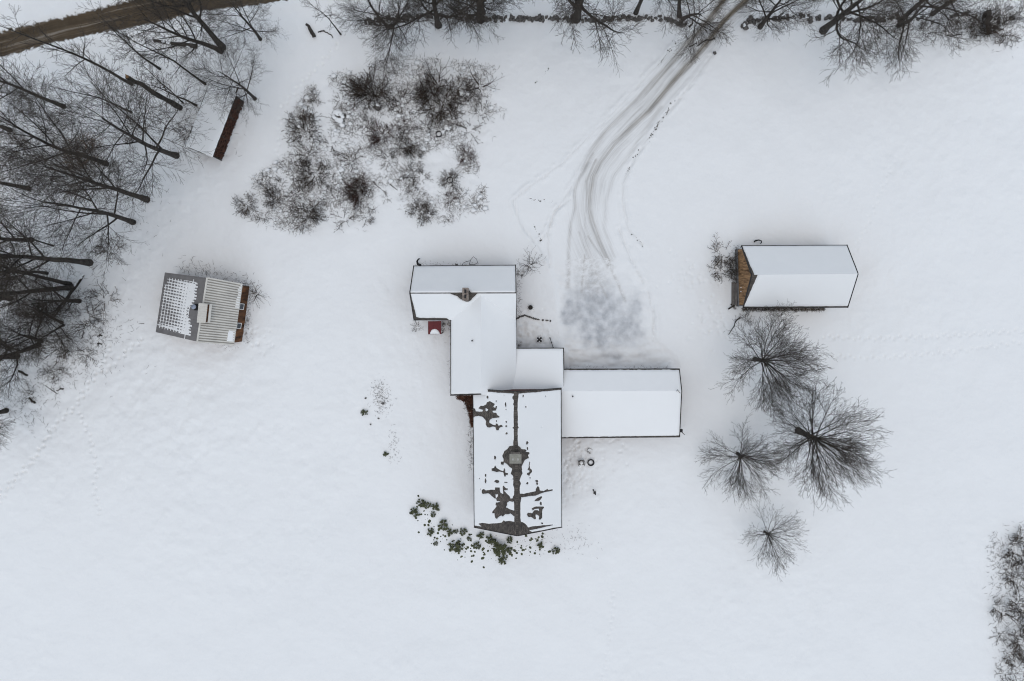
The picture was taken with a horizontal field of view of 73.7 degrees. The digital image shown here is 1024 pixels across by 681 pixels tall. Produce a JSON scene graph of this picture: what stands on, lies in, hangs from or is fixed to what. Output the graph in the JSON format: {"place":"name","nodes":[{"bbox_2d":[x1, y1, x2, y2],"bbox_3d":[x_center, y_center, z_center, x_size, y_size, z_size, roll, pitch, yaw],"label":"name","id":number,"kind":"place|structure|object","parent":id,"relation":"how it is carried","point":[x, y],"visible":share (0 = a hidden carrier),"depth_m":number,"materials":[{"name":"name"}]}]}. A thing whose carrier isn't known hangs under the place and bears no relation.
{"place":"outdoors","nodes":[
{"label":"outdoors","id":0,"kind":"place"},
{"bbox_2d":[0,0,357,69],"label":"road","id":1,"kind":"structure","parent":0,"point":[61,22],"depth_m":89.06,"materials":[{"name":"snow"}]},
{"bbox_2d":[0,0,1023,680],"bbox_3d":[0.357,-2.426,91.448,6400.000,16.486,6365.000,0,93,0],"label":"snow field","id":2,"kind":"structure","parent":0,"point":[182,510],"depth_m":91.56,"materials":[{"name":"snow"}]},
{"bbox_2d":[0,394,16,449],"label":"bare tree","id":3,"kind":"object","parent":2,"relation":"on","point":[4,410],"visible":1,"depth_m":86.75,"materials":[{"name":"brown plant"}]},
{"bbox_2d":[0,321,34,406],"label":"bare tree","id":4,"kind":"object","parent":2,"relation":"on","point":[3,337],"visible":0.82,"depth_m":84.24,"materials":[{"name":"brown plant"}]},
{"bbox_2d":[0,193,44,278],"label":"bare tree","id":5,"kind":"object","parent":2,"relation":"on","point":[17,245],"visible":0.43,"depth_m":82.51,"materials":[{"name":"brown plant"}]},
{"bbox_2d":[5,311,46,343],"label":"bare shrub","id":6,"kind":"object","parent":2,"relation":"on","point":[27,326],"visible":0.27,"depth_m":90.36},
{"bbox_2d":[0,43,66,124],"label":"bare tree","id":7,"kind":"object","parent":2,"relation":"on","point":[23,86],"visible":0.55,"depth_m":77.32,"materials":[{"name":"brown plant"}]},
{"bbox_2d":[0,230,74,329],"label":"bare tree","id":8,"kind":"object","parent":2,"relation":"on","point":[68,285],"visible":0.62,"depth_m":79.53,"materials":[{"name":"brown plant"}]},
{"bbox_2d":[0,292,77,401],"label":"bare tree","id":9,"kind":"object","parent":2,"relation":"on","point":[18,351],"visible":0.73,"depth_m":84.95,"materials":[{"name":"brown plant"}]},
{"bbox_2d":[2,267,81,326],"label":"bare tree","id":10,"kind":"object","parent":2,"relation":"on","point":[61,301],"visible":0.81,"depth_m":84.59,"materials":[{"name":"brown plant"}]},
{"bbox_2d":[0,282,88,367],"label":"bare tree","id":11,"kind":"object","parent":2,"relation":"on","point":[52,331],"visible":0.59,"depth_m":86.92,"materials":[{"name":"brown plant"}]},
{"bbox_2d":[0,203,93,308],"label":"bare tree","id":12,"kind":"object","parent":2,"relation":"on","point":[42,258],"visible":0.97,"depth_m":75.83,"materials":[{"name":"brown plant"}]},
{"bbox_2d":[34,360,70,385],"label":"bare shrub","id":13,"kind":"object","parent":2,"relation":"on","point":[59,369],"visible":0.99,"depth_m":90.91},
{"bbox_2d":[40,324,70,367],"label":"bare shrub","id":14,"kind":"object","parent":2,"relation":"on","point":[61,357],"visible":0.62,"depth_m":90.53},
{"bbox_2d":[0,55,117,199],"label":"bare tree","id":15,"kind":"object","parent":2,"relation":"on","point":[14,104],"visible":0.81,"depth_m":73.41,"materials":[{"name":"brown plant"}]},
{"bbox_2d":[0,3,132,91],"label":"bare tree","id":16,"kind":"object","parent":2,"relation":"on","point":[77,55],"visible":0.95,"depth_m":75.90,"materials":[{"name":"brown plant"}]},
{"bbox_2d":[56,273,83,308],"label":"fallen log","id":17,"kind":"object","parent":2,"relation":"on","point":[79,280],"visible":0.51,"depth_m":90.92,"materials":[{"name":"brown plant"}]},
{"bbox_2d":[0,106,148,213],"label":"bare tree","id":18,"kind":"object","parent":2,"relation":"on","point":[65,181],"visible":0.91,"depth_m":71.45,"materials":[{"name":"brown plant"}]},
{"bbox_2d":[0,132,155,287],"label":"bare tree","id":19,"kind":"object","parent":2,"relation":"on","point":[98,212],"visible":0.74,"depth_m":78.45,"materials":[{"name":"brown plant"}]},
{"bbox_2d":[59,133,106,168],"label":"bare shrub","id":20,"kind":"object","parent":2,"relation":"on","point":[86,146],"visible":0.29,"depth_m":89.36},
{"bbox_2d":[62,299,104,338],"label":"bare shrub","id":21,"kind":"object","parent":2,"relation":"on","point":[98,321],"visible":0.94,"depth_m":90.70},
{"bbox_2d":[34,77,132,112],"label":"bare tree","id":22,"kind":"object","parent":2,"relation":"on","point":[71,92],"visible":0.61,"depth_m":79.70,"materials":[{"name":"brown plant"}]},
{"bbox_2d":[79,279,123,317],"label":"bare shrub","id":23,"kind":"object","parent":2,"relation":"on","point":[91,297],"visible":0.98,"depth_m":90.41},
{"bbox_2d":[3,41,214,230],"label":"bare tree","id":24,"kind":"object","parent":2,"relation":"on","point":[158,148],"visible":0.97,"depth_m":75.52,"materials":[{"name":"grey plant"}]},
{"bbox_2d":[91,233,130,266],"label":"bare shrub","id":25,"kind":"object","parent":2,"relation":"on","point":[106,250],"visible":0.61,"depth_m":90.13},
{"bbox_2d":[78,0,160,69],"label":"bare tree","id":26,"kind":"object","parent":2,"relation":"on","point":[158,67],"visible":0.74,"depth_m":79.36,"materials":[{"name":"brown plant"}]},
{"bbox_2d":[85,12,206,84],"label":"bare tree","id":27,"kind":"object","parent":2,"relation":"on","point":[169,58],"visible":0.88,"depth_m":78.23,"materials":[{"name":"brown plant"}]},
{"bbox_2d":[125,74,181,109],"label":"broken snag","id":28,"kind":"object","parent":2,"relation":"on","point":[156,94],"visible":0.7,"depth_m":83.65,"materials":[{"name":"brown plant"}]},
{"bbox_2d":[129,55,183,103],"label":"bare tree","id":29,"kind":"object","parent":2,"relation":"on","point":[151,73],"visible":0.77,"depth_m":80.47,"materials":[{"name":"brown plant"}]},
{"bbox_2d":[126,68,196,106],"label":"bare tree","id":30,"kind":"object","parent":2,"relation":"on","point":[167,91],"visible":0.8,"depth_m":80.15,"materials":[{"name":"brown plant"}]},
{"bbox_2d":[88,0,240,73],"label":"bare tree","id":31,"kind":"object","parent":2,"relation":"on","point":[197,16],"visible":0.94,"depth_m":75.96,"materials":[{"name":"brown plant"}]},
{"bbox_2d":[154,40,197,48],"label":"fallen log","id":32,"kind":"object","parent":2,"relation":"on","point":[183,44],"visible":0.69,"depth_m":88.89,"materials":[{"name":"brown plant"}]},
{"bbox_2d":[156,272,249,344],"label":"shed","id":33,"kind":"structure","parent":2,"relation":"on","point":[203,309],"depth_m":87.17,"materials":[{"name":"grey metal"}]},
{"bbox_2d":[185,83,243,160],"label":"woodshed","id":34,"kind":"object","parent":2,"relation":"on","point":[211,115],"visible":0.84,"depth_m":87.09,"materials":[{"name":"white wood"}]},
{"bbox_2d":[173,30,271,123],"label":"bare tree","id":35,"kind":"object","parent":2,"relation":"on","point":[245,90],"visible":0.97,"depth_m":81.57,"materials":[{"name":"brown plant"}]},
{"bbox_2d":[214,98,243,158],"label":"woodpile","id":36,"kind":"object","parent":2,"relation":"on","point":[222,146],"visible":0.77,"depth_m":88.64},
{"bbox_2d":[189,0,288,56],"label":"bare tree","id":37,"kind":"object","parent":2,"relation":"on","point":[246,21],"visible":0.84,"depth_m":82.41,"materials":[{"name":"brown plant"}]},
{"bbox_2d":[232,193,258,216],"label":"bare shrub","id":38,"kind":"object","parent":2,"relation":"on","point":[248,197],"visible":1,"depth_m":89.80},
{"bbox_2d":[245,282,270,310],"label":"bare shrub","id":39,"kind":"object","parent":2,"relation":"on","point":[255,294],"visible":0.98,"depth_m":90.34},
{"bbox_2d":[257,184,284,213],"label":"bare shrub","id":40,"kind":"object","parent":2,"relation":"on","point":[270,202],"visible":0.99,"depth_m":89.60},
{"bbox_2d":[281,104,323,148],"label":"bare shrub","id":41,"kind":"object","parent":2,"relation":"on","point":[303,124],"visible":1,"depth_m":88.86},
{"bbox_2d":[288,139,319,167],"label":"bare shrub","id":42,"kind":"object","parent":2,"relation":"on","point":[309,160],"visible":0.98,"depth_m":89.21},
{"bbox_2d":[289,195,327,234],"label":"bare shrub","id":43,"kind":"object","parent":2,"relation":"on","point":[310,214],"visible":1,"depth_m":89.20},
{"bbox_2d":[292,154,331,191],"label":"bare shrub","id":44,"kind":"object","parent":2,"relation":"on","point":[311,174],"visible":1,"depth_m":89.25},
{"bbox_2d":[301,0,341,34],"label":"bare tree","id":45,"kind":"object","parent":2,"relation":"on","point":[315,8],"visible":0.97,"depth_m":82.71,"materials":[{"name":"brown plant"}]},
{"bbox_2d":[331,109,345,122],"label":"boulder","id":46,"kind":"object","parent":2,"relation":"on","point":[338,116],"visible":1,"depth_m":89.17,"materials":[{"name":"stone"}]},
{"bbox_2d":[328,205,358,232],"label":"bare shrub","id":47,"kind":"object","parent":2,"relation":"on","point":[341,220],"visible":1,"depth_m":90.05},
{"bbox_2d":[337,143,362,170],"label":"bare shrub","id":48,"kind":"object","parent":2,"relation":"on","point":[350,156],"visible":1,"depth_m":89.54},
{"bbox_2d":[335,171,371,210],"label":"bare shrub","id":49,"kind":"object","parent":2,"relation":"on","point":[354,196],"visible":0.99,"depth_m":89.31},
{"bbox_2d":[342,173,370,200],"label":"bare shrub","id":50,"kind":"object","parent":2,"relation":"on","point":[354,190],"visible":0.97,"depth_m":89.31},
{"bbox_2d":[336,57,391,110],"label":"bare shrub","id":51,"kind":"object","parent":2,"relation":"on","point":[356,94],"visible":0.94,"depth_m":88.05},
{"bbox_2d":[347,72,394,117],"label":"bare shrub","id":52,"kind":"object","parent":2,"relation":"on","point":[367,92],"visible":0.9,"depth_m":88.15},
{"bbox_2d":[250,58,496,230],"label":"snow clumps","id":53,"kind":"object","parent":2,"relation":"on","point":[335,130],"visible":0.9,"depth_m":89.62,"materials":[{"name":"snow"}]},
{"bbox_2d":[241,54,506,235],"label":"dead weed stalks","id":54,"kind":"object","parent":2,"relation":"on","point":[410,120],"visible":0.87,"depth_m":89.83,"materials":[{"name":"plant"}]},
{"bbox_2d":[363,119,396,150],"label":"bare shrub","id":55,"kind":"object","parent":2,"relation":"on","point":[375,140],"visible":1,"depth_m":89.07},
{"bbox_2d":[328,0,438,86],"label":"bare tree","id":56,"kind":"object","parent":2,"relation":"on","point":[380,18],"visible":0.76,"depth_m":83.85,"materials":[{"name":"brown plant"}]},
{"bbox_2d":[386,84,412,116],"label":"bare shrub","id":57,"kind":"object","parent":2,"relation":"on","point":[401,90],"visible":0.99,"depth_m":89.09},
{"bbox_2d":[387,126,420,160],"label":"bare shrub","id":58,"kind":"object","parent":2,"relation":"on","point":[407,149],"visible":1,"depth_m":89.10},
{"bbox_2d":[399,161,420,185],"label":"bare shrub","id":59,"kind":"object","parent":2,"relation":"on","point":[410,173],"visible":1,"depth_m":89.55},
{"bbox_2d":[405,199,433,226],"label":"bare shrub","id":60,"kind":"object","parent":2,"relation":"on","point":[417,204],"visible":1,"depth_m":89.59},
{"bbox_2d":[413,117,436,134],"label":"bare shrub","id":61,"kind":"object","parent":2,"relation":"on","point":[421,128],"visible":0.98,"depth_m":89.32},
{"bbox_2d":[406,69,450,110],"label":"bare shrub","id":62,"kind":"object","parent":2,"relation":"on","point":[420,93],"visible":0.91,"depth_m":88.31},
{"bbox_2d":[351,0,506,59],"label":"bare tree","id":63,"kind":"object","parent":2,"relation":"on","point":[435,12],"visible":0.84,"depth_m":80.17,"materials":[{"name":"brown plant"}]},
{"bbox_2d":[409,74,468,128],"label":"bare shrub","id":64,"kind":"object","parent":2,"relation":"on","point":[432,114],"visible":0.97,"depth_m":88.45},
{"bbox_2d":[419,53,465,110],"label":"bare shrub","id":65,"kind":"object","parent":2,"relation":"on","point":[439,75],"visible":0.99,"depth_m":87.81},
{"bbox_2d":[437,168,460,191],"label":"bare shrub","id":66,"kind":"object","parent":2,"relation":"on","point":[451,172],"visible":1,"depth_m":89.47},
{"bbox_2d":[448,540,463,552],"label":"evergreen plant","id":67,"kind":"object","parent":2,"relation":"on","point":[457,548],"visible":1,"depth_m":91.79,"materials":[{"name":"green plant"}]},
{"bbox_2d":[444,71,473,105],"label":"bare shrub","id":68,"kind":"object","parent":2,"relation":"on","point":[462,88],"visible":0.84,"depth_m":88.88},
{"bbox_2d":[449,143,477,165],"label":"bare shrub","id":69,"kind":"object","parent":2,"relation":"on","point":[468,149],"visible":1,"depth_m":89.36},
{"bbox_2d":[457,82,470,96],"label":"boulder","id":70,"kind":"object","parent":2,"relation":"on","point":[462,91],"visible":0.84,"depth_m":88.92,"materials":[{"name":"stone"}]},
{"bbox_2d":[456,395,472,427],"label":"leaf litter","id":71,"kind":"object","parent":2,"relation":"on","point":[467,399],"visible":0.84,"depth_m":91.39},
{"bbox_2d":[428,0,511,32],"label":"bare tree","id":72,"kind":"object","parent":2,"relation":"on","point":[476,12],"visible":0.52,"depth_m":81.72,"materials":[{"name":"brown plant"}]},
{"bbox_2d":[458,76,487,107],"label":"bare shrub","id":73,"kind":"object","parent":2,"relation":"on","point":[472,92],"visible":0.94,"depth_m":88.77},
{"bbox_2d":[418,0,533,47],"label":"bare tree","id":74,"kind":"object","parent":2,"relation":"on","point":[454,9],"visible":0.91,"depth_m":78.83,"materials":[{"name":"brown plant"}]},
{"bbox_2d":[454,60,502,101],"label":"bare shrub","id":75,"kind":"object","parent":2,"relation":"on","point":[488,83],"visible":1,"depth_m":88.14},
{"bbox_2d":[411,495,550,567],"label":"evergreen shrubs","id":76,"kind":"object","parent":2,"relation":"on","point":[499,556],"visible":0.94,"depth_m":92.41,"materials":[{"name":"green plant"}]},
{"bbox_2d":[493,541,508,555],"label":"evergreen plant","id":77,"kind":"object","parent":2,"relation":"on","point":[498,548],"visible":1,"depth_m":91.52,"materials":[{"name":"green plant"}]},
{"bbox_2d":[222,250,819,553],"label":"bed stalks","id":78,"kind":"object","parent":2,"relation":"on","point":[470,396],"visible":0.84,"depth_m":91.59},
{"bbox_2d":[365,13,685,27],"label":"stone wall","id":79,"kind":"structure","parent":2,"relation":"on","point":[511,17],"depth_m":88.70,"materials":[{"name":"stone"}]},
{"bbox_2d":[518,251,545,276],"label":"bare shrub","id":80,"kind":"object","parent":2,"relation":"on","point":[526,265],"visible":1,"depth_m":89.64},
{"bbox_2d":[409,264,684,535],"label":"farmhouse","id":81,"kind":"object","parent":2,"relation":"on","point":[532,407],"visible":1,"depth_m":85.64,"materials":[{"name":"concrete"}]},
{"bbox_2d":[547,0,648,77],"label":"bare tree","id":82,"kind":"object","parent":2,"relation":"on","point":[577,8],"visible":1,"depth_m":77.95,"materials":[{"name":"brown plant"}]},
{"bbox_2d":[547,258,681,370],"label":"parking area","id":83,"kind":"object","parent":2,"relation":"on","point":[607,313],"visible":0.98,"depth_m":90.97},
{"bbox_2d":[633,0,700,36],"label":"bare tree","id":84,"kind":"object","parent":2,"relation":"on","point":[636,11],"visible":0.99,"depth_m":75.83,"materials":[{"name":"brown plant"}]},
{"bbox_2d":[652,0,748,63],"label":"bare tree","id":85,"kind":"object","parent":2,"relation":"on","point":[717,18],"visible":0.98,"depth_m":83.22,"materials":[{"name":"brown plant"}]},
{"bbox_2d":[708,232,736,270],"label":"bare shrub","id":86,"kind":"object","parent":2,"relation":"on","point":[719,262],"visible":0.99,"depth_m":89.84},
{"bbox_2d":[707,254,737,283],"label":"bare shrub","id":87,"kind":"object","parent":2,"relation":"on","point":[717,273],"visible":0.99,"depth_m":89.75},
{"bbox_2d":[731,282,736,305],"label":"stone step","id":88,"kind":"object","parent":2,"relation":"on","point":[734,294],"visible":0.9,"depth_m":90.23,"materials":[{"name":"grey stone"}]},
{"bbox_2d":[694,413,790,511],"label":"bare tree","id":89,"kind":"object","parent":2,"relation":"on","point":[739,456],"visible":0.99,"depth_m":88.41,"materials":[{"name":"brown plant"}]},
{"bbox_2d":[710,300,837,428],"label":"bare tree","id":90,"kind":"object","parent":2,"relation":"on","point":[767,362],"visible":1,"depth_m":84.34,"materials":[{"name":"grey plant"}]},
{"bbox_2d":[743,504,808,581],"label":"bare tree","id":91,"kind":"object","parent":2,"relation":"on","point":[770,534],"visible":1,"depth_m":89.21,"materials":[{"name":"brown plant"}]},
{"bbox_2d":[741,308,825,312],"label":"drip line grass","id":92,"kind":"structure","parent":2,"relation":"on","point":[796,309],"depth_m":90.74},
{"bbox_2d":[733,0,841,41],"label":"bare tree","id":93,"kind":"object","parent":2,"relation":"on","point":[760,26],"visible":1,"depth_m":82.93,"materials":[{"name":"brown plant"}]},
{"bbox_2d":[735,245,858,308],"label":"barn","id":94,"kind":"structure","parent":2,"relation":"on","point":[811,276],"depth_m":85.21,"materials":[{"name":"wood"}]},
{"bbox_2d":[740,13,886,27],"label":"stone wall","id":95,"kind":"structure","parent":2,"relation":"on","point":[809,17],"depth_m":88.50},
{"bbox_2d":[765,376,892,511],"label":"bare tree","id":96,"kind":"object","parent":2,"relation":"on","point":[814,441],"visible":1,"depth_m":82.52,"materials":[{"name":"grey plant"}]},
{"bbox_2d":[806,0,936,86],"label":"bare tree","id":97,"kind":"object","parent":2,"relation":"on","point":[826,27],"visible":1,"depth_m":79.32,"materials":[{"name":"brown plant"}]},
{"bbox_2d":[919,17,941,44],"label":"bare shrub","id":98,"kind":"object","parent":2,"relation":"on","point":[921,28],"visible":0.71,"depth_m":88.24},
{"bbox_2d":[855,0,1011,81],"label":"bare tree","id":99,"kind":"object","parent":2,"relation":"on","point":[937,7],"visible":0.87,"depth_m":82.60,"materials":[{"name":"brown plant"}]},
{"bbox_2d":[887,9,1015,24],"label":"stone wall","id":100,"kind":"structure","parent":2,"relation":"on","point":[922,16],"depth_m":88.40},
{"bbox_2d":[964,18,991,40],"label":"bare shrub","id":101,"kind":"object","parent":2,"relation":"on","point":[973,33],"visible":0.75,"depth_m":88.18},
{"bbox_2d":[966,0,1012,42],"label":"bare shrub","id":102,"kind":"object","parent":2,"relation":"on","point":[995,25],"visible":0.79,"depth_m":87.40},
{"bbox_2d":[986,2,1023,35],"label":"bare tree","id":103,"kind":"object","parent":2,"relation":"on","point":[1011,22],"visible":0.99,"depth_m":84.25,"materials":[{"name":"brown plant"}]},
{"bbox_2d":[997,10,1020,45],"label":"bare shrub","id":104,"kind":"object","parent":2,"relation":"on","point":[1015,41],"visible":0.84,"depth_m":88.20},
{"bbox_2d":[995,641,1023,669],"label":"bare shrub","id":105,"kind":"object","parent":2,"relation":"on","point":[1017,657],"visible":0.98,"depth_m":92.65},
{"bbox_2d":[995,599,1023,632],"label":"bare shrub","id":106,"kind":"object","parent":2,"relation":"on","point":[1010,616],"visible":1,"depth_m":91.83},
{"bbox_2d":[997,560,1022,586],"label":"bare shrub","id":107,"kind":"object","parent":2,"relation":"on","point":[1007,579],"visible":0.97,"depth_m":92.07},
{"bbox_2d":[999,529,1023,570],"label":"bare shrub","id":108,"kind":"object","parent":2,"relation":"on","point":[1008,555],"visible":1,"depth_m":91.80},
{"bbox_2d":[1005,624,1023,662],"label":"bare shrub","id":109,"kind":"object","parent":2,"relation":"on","point":[1017,645],"visible":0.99,"depth_m":92.21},
{"bbox_2d":[1006,589,1023,627],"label":"bare shrub","id":110,"kind":"object","parent":2,"relation":"on","point":[1016,607],"visible":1,"depth_m":91.99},
{"bbox_2d":[1,4,1023,680],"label":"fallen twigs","id":111,"kind":"object","parent":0,"point":[249,284],"depth_m":91.19,"materials":[{"name":"wood"}]},
{"bbox_2d":[511,0,756,292],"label":"driveway","id":112,"kind":"structure","parent":0,"point":[579,211],"depth_m":90.02,"materials":[{"name":"snow"}]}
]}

